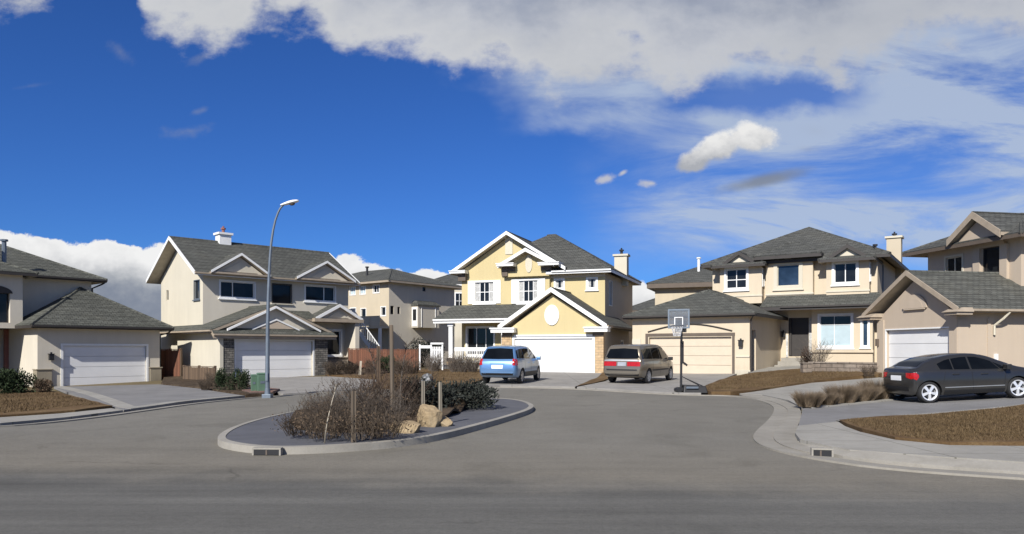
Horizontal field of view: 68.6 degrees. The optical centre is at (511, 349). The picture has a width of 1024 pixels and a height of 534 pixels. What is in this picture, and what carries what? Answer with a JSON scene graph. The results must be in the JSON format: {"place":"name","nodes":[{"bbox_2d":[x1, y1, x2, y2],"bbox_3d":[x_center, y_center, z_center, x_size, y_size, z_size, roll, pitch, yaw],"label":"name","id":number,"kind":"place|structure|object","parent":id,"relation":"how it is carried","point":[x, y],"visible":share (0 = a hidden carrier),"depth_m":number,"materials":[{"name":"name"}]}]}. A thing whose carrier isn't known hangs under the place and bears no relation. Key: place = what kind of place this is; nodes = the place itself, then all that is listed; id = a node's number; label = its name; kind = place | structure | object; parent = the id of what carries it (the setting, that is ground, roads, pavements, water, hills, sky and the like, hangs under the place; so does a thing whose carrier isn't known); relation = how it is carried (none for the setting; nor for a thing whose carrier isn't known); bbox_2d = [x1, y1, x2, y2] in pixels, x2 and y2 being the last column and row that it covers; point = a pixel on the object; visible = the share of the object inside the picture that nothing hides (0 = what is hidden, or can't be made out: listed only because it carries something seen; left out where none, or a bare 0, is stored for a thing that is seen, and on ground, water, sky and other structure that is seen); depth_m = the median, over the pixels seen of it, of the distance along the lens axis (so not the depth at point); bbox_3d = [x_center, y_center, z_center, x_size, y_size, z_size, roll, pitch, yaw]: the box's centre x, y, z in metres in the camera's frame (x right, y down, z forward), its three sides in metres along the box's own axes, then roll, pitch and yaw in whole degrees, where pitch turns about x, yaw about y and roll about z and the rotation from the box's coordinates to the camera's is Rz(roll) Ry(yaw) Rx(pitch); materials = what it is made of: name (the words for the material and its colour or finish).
{"place":"outdoors","nodes":[
{"label":"outdoors","id":0,"kind":"place"},
{"bbox_2d":[0,390,111,416],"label":"lawn","id":1,"kind":"structure","parent":0,"point":[68,409],"depth_m":22.44,"materials":[{"name":"plant"}]},
{"bbox_2d":[0,367,41,393],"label":"evergreen shrub","id":2,"kind":"object","parent":1,"relation":"on","point":[11,379],"visible":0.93,"depth_m":31.72,"materials":[{"name":"plant"}]},
{"bbox_2d":[34,378,54,391],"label":"shrub","id":3,"kind":"object","parent":1,"relation":"on","point":[45,386],"visible":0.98,"depth_m":31.82,"materials":[{"name":"brown plant"}]},
{"bbox_2d":[0,408,122,425],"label":"pavement","id":4,"kind":"structure","parent":0,"point":[13,420],"depth_m":19.29,"materials":[{"name":"concrete"}]},
{"bbox_2d":[54,384,244,411],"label":"driveway","id":5,"kind":"structure","parent":0,"point":[137,395],"depth_m":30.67,"materials":[{"name":"grey concrete"}]},
{"bbox_2d":[161,375,273,397],"bbox_3d":[-17.117,1.786,40.821,3.706,0.420,28.640,0,0,-26],"label":"planting bed","id":6,"kind":"object","parent":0,"point":[180,381],"visible":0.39,"depth_m":35.80,"materials":[{"name":"soil"}]},
{"bbox_2d":[161,348,181,378],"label":"gate fence","id":7,"kind":"object","parent":6,"relation":"on","point":[171,361],"visible":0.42,"depth_m":46.38,"materials":[{"name":"wood"}]},
{"bbox_2d":[183,365,216,379],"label":"fence","id":8,"kind":"object","parent":6,"relation":"on","point":[193,372],"visible":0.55,"depth_m":41.52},
{"bbox_2d":[213,367,240,389],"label":"clipped shrub","id":9,"kind":"object","parent":6,"relation":"on","point":[221,379],"visible":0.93,"depth_m":31.35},
{"bbox_2d":[230,369,250,389],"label":"clipped shrub","id":10,"kind":"object","parent":6,"relation":"on","point":[243,378],"visible":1,"depth_m":31.14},
{"bbox_2d":[249,376,372,394],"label":"driveway","id":11,"kind":"structure","parent":0,"point":[291,385],"depth_m":35.57,"materials":[{"name":"concrete"}]},
{"bbox_2d":[325,368,413,376],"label":"planting bed","id":12,"kind":"object","parent":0,"point":[341,373],"visible":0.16,"depth_m":45.17,"materials":[{"name":"soil"}]},
{"bbox_2d":[340,359,358,373],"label":"dry shrub","id":13,"kind":"object","parent":12,"relation":"on","point":[345,367],"visible":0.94,"depth_m":44.01,"materials":[{"name":"brown plant"}]},
{"bbox_2d":[348,348,376,368],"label":"board fence","id":14,"kind":"object","parent":12,"relation":"on","point":[355,355],"visible":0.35,"depth_m":51.99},
{"bbox_2d":[380,349,418,367],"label":"board fence","id":15,"kind":"object","parent":12,"relation":"on","point":[400,352],"visible":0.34,"depth_m":52.40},
{"bbox_2d":[226,398,528,445],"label":"island paving","id":16,"kind":"structure","parent":0,"point":[261,432],"depth_m":14.42,"materials":[{"name":"concrete"}]},
{"bbox_2d":[272,407,330,436],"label":"dry shrub","id":17,"kind":"object","parent":16,"relation":"on","point":[289,427],"visible":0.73,"depth_m":12.97,"materials":[{"name":"brown plant"}]},
{"bbox_2d":[292,411,350,439],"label":"dry shrub","id":18,"kind":"object","parent":16,"relation":"on","point":[322,431],"visible":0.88,"depth_m":12.54,"materials":[{"name":"brown plant"}]},
{"bbox_2d":[322,379,342,442],"bbox_3d":[-2.989,1.011,12.437,0.378,1.084,0.334,0,0,0],"label":"sapling","id":19,"kind":"object","parent":16,"relation":"on","point":[330,406],"visible":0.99,"depth_m":12.40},
{"bbox_2d":[308,396,371,433],"bbox_3d":[-3.117,1.137,13.448,0.994,0.702,0.924,0,0,-33],"label":"dry shrub","id":20,"kind":"object","parent":16,"relation":"on","point":[338,411],"visible":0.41,"depth_m":13.39,"materials":[{"name":"brown plant"}]},
{"bbox_2d":[351,391,355,442],"bbox_3d":[-2.643,1.217,12.509,0.080,1.067,0.080,0,0,-23],"label":"garden stake","id":21,"kind":"object","parent":16,"relation":"on","point":[353,401],"visible":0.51,"depth_m":12.47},
{"bbox_2d":[330,404,396,439],"bbox_3d":[-2.519,1.200,12.653,1.182,0.589,1.155,0,0,19],"label":"dry shrub","id":22,"kind":"object","parent":16,"relation":"on","point":[370,432],"visible":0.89,"depth_m":12.54,"materials":[{"name":"brown plant"}]},
{"bbox_2d":[337,384,399,431],"bbox_3d":[-2.625,1.054,13.752,1.256,0.887,1.168,0,0,6],"label":"dry shrub","id":23,"kind":"object","parent":16,"relation":"on","point":[370,407],"visible":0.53,"depth_m":13.68,"materials":[{"name":"brown plant"}]},
{"bbox_2d":[289,397,474,431],"bbox_3d":[-2.976,1.466,18.954,4.180,0.262,9.931,0,0,0],"label":"island bed","id":24,"kind":"object","parent":16,"relation":"on","point":[447,411],"visible":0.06,"depth_m":17.21,"materials":[{"name":"soil"}]},
{"bbox_2d":[286,396,337,425],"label":"dry shrub","id":25,"kind":"object","parent":24,"relation":"on","point":[306,409],"visible":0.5,"depth_m":14.34,"materials":[{"name":"brown plant"}]},
{"bbox_2d":[305,389,350,416],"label":"dry shrub","id":26,"kind":"object","parent":24,"relation":"on","point":[325,404],"visible":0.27,"depth_m":15.30,"materials":[{"name":"brown plant"}]},
{"bbox_2d":[308,376,387,411],"bbox_3d":[-3.534,1.008,16.523,1.626,1.010,1.379,0,0,-5],"label":"dry shrub","id":27,"kind":"object","parent":24,"relation":"on","point":[344,393],"visible":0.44,"depth_m":16.48,"materials":[{"name":"brown plant"}]},
{"bbox_2d":[337,361,404,409],"bbox_3d":[-3.236,0.850,16.969,1.554,1.311,1.826,0,0,-13],"label":"dry shrub","id":28,"kind":"object","parent":24,"relation":"on","point":[362,387],"visible":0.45,"depth_m":16.64,"materials":[{"name":"brown plant"}]},
{"bbox_2d":[342,354,428,407],"bbox_3d":[-2.766,0.761,17.729,2.092,1.502,1.781,0,0,-40],"label":"dry shrub","id":29,"kind":"object","parent":24,"relation":"on","point":[406,389],"visible":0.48,"depth_m":17.63,"materials":[{"name":"brown plant"}]},
{"bbox_2d":[359,387,424,428],"bbox_3d":[-2.423,1.087,14.562,1.122,0.822,1.323,0,0,-25],"label":"dry shrub","id":30,"kind":"object","parent":24,"relation":"on","point":[398,404],"visible":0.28,"depth_m":14.53,"materials":[{"name":"brown plant"}]},
{"bbox_2d":[389,325,394,412],"bbox_3d":[-2.522,0.613,15.785,0.116,2.279,0.080,0,0,-23],"label":"wooden post","id":31,"kind":"object","parent":24,"relation":"on","point":[391,346],"visible":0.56,"depth_m":15.75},
{"bbox_2d":[394,333,415,403],"bbox_3d":[-2.383,0.568,16.450,0.676,1.974,0.667,0,0,0],"label":"sapling","id":32,"kind":"object","parent":24,"relation":"on","point":[403,364],"visible":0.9,"depth_m":16.44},
{"bbox_2d":[395,389,429,416],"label":"dry shrub","id":33,"kind":"object","parent":24,"relation":"on","point":[412,408],"visible":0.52,"depth_m":15.98,"materials":[{"name":"brown plant"}]},
{"bbox_2d":[394,375,463,408],"bbox_3d":[-2.108,1.087,18.765,2.142,0.963,1.667,0,0,31],"label":"juniper","id":34,"kind":"object","parent":24,"relation":"on","point":[430,390],"visible":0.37,"depth_m":18.55,"materials":[{"name":"plant"}]},
{"bbox_2d":[417,380,469,406],"bbox_3d":[-1.729,1.158,19.270,1.082,0.798,1.469,0,0,44],"label":"juniper","id":35,"kind":"object","parent":24,"relation":"on","point":[448,395],"visible":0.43,"depth_m":19.18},
{"bbox_2d":[443,377,499,409],"bbox_3d":[-1.244,1.136,19.662,1.862,0.837,1.450,0,0,0],"label":"juniper","id":36,"kind":"object","parent":24,"relation":"on","point":[476,391],"visible":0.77,"depth_m":19.44,"materials":[{"name":"plant"}]},
{"bbox_2d":[356,403,417,437],"bbox_3d":[-2.207,1.194,12.950,1.181,0.602,1.208,0,0,-14],"label":"dry shrub","id":37,"kind":"object","parent":16,"relation":"on","point":[399,425],"visible":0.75,"depth_m":12.82,"materials":[{"name":"brown plant"}]},
{"bbox_2d":[390,420,420,432],"bbox_3d":[-1.984,1.481,14.005,0.592,0.316,0.349,0,0,0],"label":"boulder","id":38,"kind":"object","parent":16,"relation":"on","point":[413,429],"visible":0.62,"depth_m":13.85,"materials":[{"name":"stone"}]},
{"bbox_2d":[417,404,442,426],"bbox_3d":[-1.648,1.422,15.125,0.399,0.660,0.460,0,0,-43],"label":"boulder","id":39,"kind":"object","parent":16,"relation":"on","point":[430,415],"visible":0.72,"depth_m":15.00,"materials":[{"name":"stone"}]},
{"bbox_2d":[327,369,482,388],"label":"lawn","id":40,"kind":"structure","parent":0,"point":[458,380],"depth_m":40.54,"materials":[{"name":"plant"}]},
{"bbox_2d":[321,357,344,375],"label":"dry shrub","id":41,"kind":"object","parent":40,"relation":"on","point":[330,368],"visible":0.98,"depth_m":43.78,"materials":[{"name":"brown plant"}]},
{"bbox_2d":[419,343,443,369],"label":"gate arbour","id":42,"kind":"object","parent":40,"relation":"on","point":[433,349],"visible":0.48,"depth_m":48.45,"materials":[{"name":"white paint"}]},
{"bbox_2d":[420,351,450,370],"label":"dry shrub","id":43,"kind":"object","parent":40,"relation":"on","point":[436,361],"visible":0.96,"depth_m":45.87,"materials":[{"name":"brown plant"}]},
{"bbox_2d":[450,352,472,371],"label":"dry shrub","id":44,"kind":"object","parent":40,"relation":"on","point":[463,369],"visible":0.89,"depth_m":44.78,"materials":[{"name":"brown plant"}]},
{"bbox_2d":[463,352,480,371],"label":"dry shrub","id":45,"kind":"object","parent":40,"relation":"on","point":[474,367],"visible":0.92,"depth_m":44.66,"materials":[{"name":"brown plant"}]},
{"bbox_2d":[2,367,882,413],"bbox_3d":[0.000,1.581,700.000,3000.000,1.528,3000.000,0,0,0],"label":"ground","id":46,"kind":"structure","parent":0,"point":[141,383],"depth_m":42.13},
{"bbox_2d":[0,239,173,386],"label":"hipped house","id":47,"kind":"structure","parent":46,"relation":"on","point":[62,324],"depth_m":42.86,"materials":[{"name":"white paint"}]},
{"bbox_2d":[0,293,8,322],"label":"window","id":48,"kind":"structure","parent":47,"relation":"in","point":[4,297],"depth_m":41.02,"materials":[{"name":"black glass"}]},
{"bbox_2d":[61,344,148,385],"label":"garage door","id":49,"kind":"structure","parent":47,"relation":"in","point":[81,364],"depth_m":42.94,"materials":[{"name":"white paint"}]},
{"bbox_2d":[146,226,363,377],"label":"pediment house","id":50,"kind":"structure","parent":46,"relation":"on","point":[213,301],"depth_m":47.96,"materials":[{"name":"white paint"}]},
{"bbox_2d":[218,279,256,300],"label":"window","id":51,"kind":"structure","parent":50,"relation":"in","point":[232,289],"depth_m":47.86,"materials":[{"name":"glass"}]},
{"bbox_2d":[234,339,313,376],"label":"garage door","id":52,"kind":"structure","parent":50,"relation":"in","point":[288,358],"depth_m":46.09,"materials":[{"name":"white paint"}]},
{"bbox_2d":[271,283,292,304],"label":"window","id":53,"kind":"structure","parent":50,"relation":"in","point":[281,294],"depth_m":50.00,"materials":[{"name":"black glass"}]},
{"bbox_2d":[303,284,336,303],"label":"window","id":54,"kind":"structure","parent":50,"relation":"in","point":[313,293],"depth_m":51.92,"materials":[{"name":"glass"}]},
{"bbox_2d":[328,329,341,356],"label":"window","id":55,"kind":"structure","parent":50,"relation":"in","point":[334,346],"depth_m":52.84,"materials":[{"name":"white paint"}]},
{"bbox_2d":[262,200,298,397],"bbox_3d":[-8.439,-1.783,27.400,1.307,7.419,0.320,0,0,0],"label":"street lamp","id":56,"kind":"object","parent":46,"relation":"on","point":[267,393],"visible":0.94,"depth_m":27.35,"materials":[{"name":"metal"}]},
{"bbox_2d":[349,309,381,348],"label":"garden stair","id":57,"kind":"object","parent":46,"relation":"on","point":[363,337],"visible":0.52,"depth_m":55.49,"materials":[{"name":"white paint"}]},
{"bbox_2d":[348,266,461,363],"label":"corner window house","id":58,"kind":"structure","parent":46,"relation":"on","point":[409,307],"depth_m":63.89,"materials":[{"name":"beige"}]},
{"bbox_2d":[405,337,444,367],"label":"dark shrub","id":59,"kind":"object","parent":46,"relation":"on","point":[424,353],"visible":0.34,"depth_m":53.84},
{"bbox_2d":[435,274,461,357],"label":"pale house","id":60,"kind":"structure","parent":46,"relation":"on","point":[449,278],"depth_m":90.19,"materials":[{"name":"white paint"}]},
{"bbox_2d":[432,231,641,372],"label":"yellow house","id":61,"kind":"structure","parent":46,"relation":"on","point":[556,303],"depth_m":49.36,"materials":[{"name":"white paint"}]},
{"bbox_2d":[464,326,494,356],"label":"window","id":62,"kind":"structure","parent":61,"relation":"in","point":[476,336],"depth_m":51.18,"materials":[{"name":"glass"}]},
{"bbox_2d":[472,280,495,304],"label":"window","id":63,"kind":"structure","parent":61,"relation":"in","point":[483,291],"depth_m":51.03,"materials":[{"name":"white paint"}]},
{"bbox_2d":[516,278,538,304],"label":"window","id":64,"kind":"structure","parent":61,"relation":"in","point":[527,291],"depth_m":49.97,"materials":[{"name":"white paint"}]},
{"bbox_2d":[512,336,594,372],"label":"garage door","id":65,"kind":"structure","parent":61,"relation":"in","point":[557,353],"depth_m":45.43,"materials":[{"name":"white paint"}]},
{"bbox_2d":[585,277,598,290],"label":"window","id":66,"kind":"structure","parent":61,"relation":"in","point":[591,283],"depth_m":48.76,"materials":[{"name":"white paint"}]},
{"bbox_2d":[632,298,654,311],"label":"roofed house","id":67,"kind":"structure","parent":46,"relation":"on","point":[644,305],"depth_m":80.55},
{"bbox_2d":[646,257,712,304],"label":"hip roofed house","id":68,"kind":"structure","parent":46,"relation":"on","point":[698,278],"depth_m":59.45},
{"bbox_2d":[622,227,908,374],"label":"bay window house","id":69,"kind":"structure","parent":46,"relation":"on","point":[770,303],"depth_m":44.68,"materials":[{"name":"beige paint"}]},
{"bbox_2d":[648,336,731,373],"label":"garage door","id":70,"kind":"structure","parent":69,"relation":"in","point":[702,354],"depth_m":42.86,"materials":[{"name":"beige paint"}]},
{"bbox_2d":[723,266,749,291],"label":"window","id":71,"kind":"structure","parent":69,"relation":"in","point":[737,280],"depth_m":47.99,"materials":[{"name":"white paint"}]},
{"bbox_2d":[772,262,803,290],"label":"window","id":72,"kind":"structure","parent":69,"relation":"in","point":[786,276],"depth_m":46.45,"materials":[{"name":"beige paint"}]},
{"bbox_2d":[786,318,811,356],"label":"front door","id":73,"kind":"structure","parent":69,"relation":"in","point":[799,328],"depth_m":46.60,"materials":[{"name":"wood"}]},
{"bbox_2d":[817,313,854,349],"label":"window","id":74,"kind":"structure","parent":69,"relation":"in","point":[838,330],"depth_m":44.61,"materials":[{"name":"glass"}]},
{"bbox_2d":[830,260,859,286],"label":"window","id":75,"kind":"structure","parent":69,"relation":"in","point":[846,273],"depth_m":44.48,"materials":[{"name":"white paint"}]},
{"bbox_2d":[859,320,870,348],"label":"window","id":76,"kind":"structure","parent":69,"relation":"in","point":[864,324],"depth_m":43.79,"materials":[{"name":"white paint"}]},
{"bbox_2d":[857,211,1023,376],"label":"gabled garage house","id":77,"kind":"structure","parent":46,"relation":"on","point":[964,293],"depth_m":33.86,"materials":[{"name":"beige paint"}]},
{"bbox_2d":[885,327,948,367],"bbox_3d":[18.374,0.342,33.932,0.270,2.680,4.090,0,0,-11],"label":"garage door","id":78,"kind":"structure","parent":77,"relation":"in","point":[904,343],"depth_m":34.21,"materials":[{"name":"white paint"}]},
{"bbox_2d":[944,253,963,270],"bbox_3d":[22.184,-4.248,37.586,0.155,1.020,1.250,0,0,-11],"label":"window","id":79,"kind":"structure","parent":77,"relation":"in","point":[955,263],"depth_m":37.57,"materials":[{"name":"beige paint"}]},
{"bbox_2d":[983,246,998,271],"bbox_3d":[22.661,-4.238,35.334,0.075,1.200,1.050,0,0,-11],"label":"window","id":80,"kind":"structure","parent":77,"relation":"in","point":[990,255],"depth_m":35.43,"materials":[{"name":"black glass"}]},
{"bbox_2d":[0,388,1023,533],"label":"road","id":81,"kind":"structure","parent":0,"point":[564,461],"depth_m":9.34,"materials":[{"name":"asphalt"}]},
{"bbox_2d":[252,447,282,455],"bbox_3d":[-3.841,1.592,11.786,0.460,0.120,0.110,0,0,3],"label":"storm drain","id":82,"kind":"object","parent":81,"relation":"on","point":[267,451],"visible":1,"depth_m":11.74,"materials":[{"name":"grey concrete"}]},
{"bbox_2d":[218,398,533,454],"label":"island kerb","id":83,"kind":"structure","parent":81,"relation":"on","point":[224,442],"depth_m":12.73,"materials":[{"name":"concrete"}]},
{"bbox_2d":[0,387,1023,479],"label":"gutter","id":84,"kind":"object","parent":81,"relation":"on","point":[763,435],"visible":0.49,"depth_m":13.43,"materials":[{"name":"concrete"}]},
{"bbox_2d":[739,393,809,453],"bbox_3d":[6.993,1.649,19.621,1.330,0.090,16.752,0,0,14],"label":"gutter","id":85,"kind":"object","parent":81,"relation":"on","point":[784,434],"visible":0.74,"depth_m":15.82,"materials":[{"name":"concrete"}]},
{"bbox_2d":[810,447,833,456],"bbox_3d":[4.786,1.581,11.580,0.320,0.138,0.110,0,0,13],"label":"storm drain","id":86,"kind":"object","parent":81,"relation":"on","point":[820,451],"visible":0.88,"depth_m":11.53,"materials":[{"name":"grey concrete"}]},
{"bbox_2d":[798,441,1023,474],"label":"kerb","id":87,"kind":"structure","parent":81,"relation":"on","point":[939,463],"depth_m":10.70,"materials":[{"name":"concrete"}]},
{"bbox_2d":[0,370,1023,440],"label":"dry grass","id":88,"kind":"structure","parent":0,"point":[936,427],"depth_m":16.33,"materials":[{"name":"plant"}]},
{"bbox_2d":[0,0,1023,320],"label":"sky","id":89,"kind":"structure","parent":0,"point":[409,136],"materials":[{"name":"blue"}]},
{"bbox_2d":[481,372,600,388],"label":"driveway","id":90,"kind":"structure","parent":0,"point":[560,379],"depth_m":36.53,"materials":[{"name":"concrete"}]},
{"bbox_2d":[479,345,540,382],"bbox_3d":[0.017,0.633,35.623,2.212,1.718,4.707,0,1,17],"label":"minivan","id":91,"kind":"object","parent":90,"relation":"on","point":[519,363],"visible":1,"depth_m":33.66,"materials":[{"name":"blue paint"}]},
{"bbox_2d":[576,372,607,388],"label":"lawn","id":92,"kind":"structure","parent":0,"point":[602,377],"depth_m":35.77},
{"bbox_2d":[577,373,736,394],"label":"driveway","id":93,"kind":"structure","parent":0,"point":[660,384],"depth_m":34.06,"materials":[{"name":"concrete"}]},
{"bbox_2d":[604,344,672,382],"bbox_3d":[6.184,0.598,35.814,2.283,1.779,4.907,0,1,31],"label":"minivan","id":94,"kind":"object","parent":93,"relation":"on","point":[646,362],"visible":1,"depth_m":34.00,"materials":[{"name":"beige paint"}]},
{"bbox_2d":[668,309,707,392],"bbox_3d":[6.582,0.039,28.175,1.439,3.150,1.178,0,0,0],"label":"basketball hoop","id":95,"kind":"object","parent":93,"relation":"on","point":[680,327],"visible":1,"depth_m":28.08,"materials":[{"name":"metal"}]},
{"bbox_2d":[748,366,799,372],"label":"path","id":96,"kind":"structure","parent":0,"point":[777,368],"depth_m":42.52,"materials":[{"name":"concrete"}]},
{"bbox_2d":[703,369,881,395],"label":"lawn","id":97,"kind":"structure","parent":0,"point":[746,389],"depth_m":33.69,"materials":[{"name":"plant"}]},
{"bbox_2d":[798,338,833,361],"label":"dry shrub","id":98,"kind":"object","parent":97,"relation":"on","point":[822,354],"visible":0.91,"depth_m":41.04,"materials":[{"name":"beige plant"}]},
{"bbox_2d":[810,362,876,371],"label":"block wall","id":99,"kind":"structure","parent":97,"relation":"on","point":[836,366],"depth_m":37.96,"materials":[{"name":"stone"}]},
{"bbox_2d":[741,377,883,409],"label":"driveway","id":100,"kind":"structure","parent":0,"point":[781,393],"depth_m":29.51,"materials":[{"name":"concrete"}]},
{"bbox_2d":[795,421,1023,462],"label":"pavement","id":101,"kind":"structure","parent":0,"point":[837,435],"depth_m":12.04,"materials":[{"name":"concrete"}]},
{"bbox_2d":[798,392,1023,425],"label":"driveway","id":102,"kind":"structure","parent":0,"point":[903,407],"depth_m":20.16,"materials":[{"name":"grey concrete"}]},
{"bbox_2d":[801,393,973,411],"bbox_3d":[20.829,1.374,27.025,28.831,0.662,1.268,0,0,-26],"label":"driveway edge","id":103,"kind":"object","parent":102,"relation":"attached to","point":[855,403],"visible":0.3,"depth_m":22.10,"materials":[{"name":"concrete"}]},
{"bbox_2d":[789,390,827,407],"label":"grass clump","id":104,"kind":"object","parent":103,"relation":"on","point":[813,400],"visible":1,"depth_m":20.44,"materials":[{"name":"plant"}]},
{"bbox_2d":[808,391,842,404],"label":"grass clump","id":105,"kind":"object","parent":103,"relation":"on","point":[832,399],"visible":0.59,"depth_m":21.09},
{"bbox_2d":[821,383,866,402],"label":"grass clump","id":106,"kind":"object","parent":103,"relation":"on","point":[850,394],"visible":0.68,"depth_m":21.80,"materials":[{"name":"plant"}]},
{"bbox_2d":[841,384,885,400],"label":"grass clump","id":107,"kind":"object","parent":103,"relation":"on","point":[872,394],"visible":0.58,"depth_m":22.43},
{"bbox_2d":[855,377,894,399],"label":"grass clump","id":108,"kind":"object","parent":103,"relation":"on","point":[884,394],"visible":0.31,"depth_m":23.05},
{"bbox_2d":[883,353,1023,402],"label":"sedan","id":109,"kind":"object","parent":102,"relation":"on","point":[929,376],"visible":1,"depth_m":21.55,"materials":[{"name":"grey paint"}]},
{"bbox_2d":[839,404,1023,445],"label":"lawn","id":110,"kind":"structure","parent":0,"point":[985,442],"depth_m":13.28,"materials":[{"name":"plant"}]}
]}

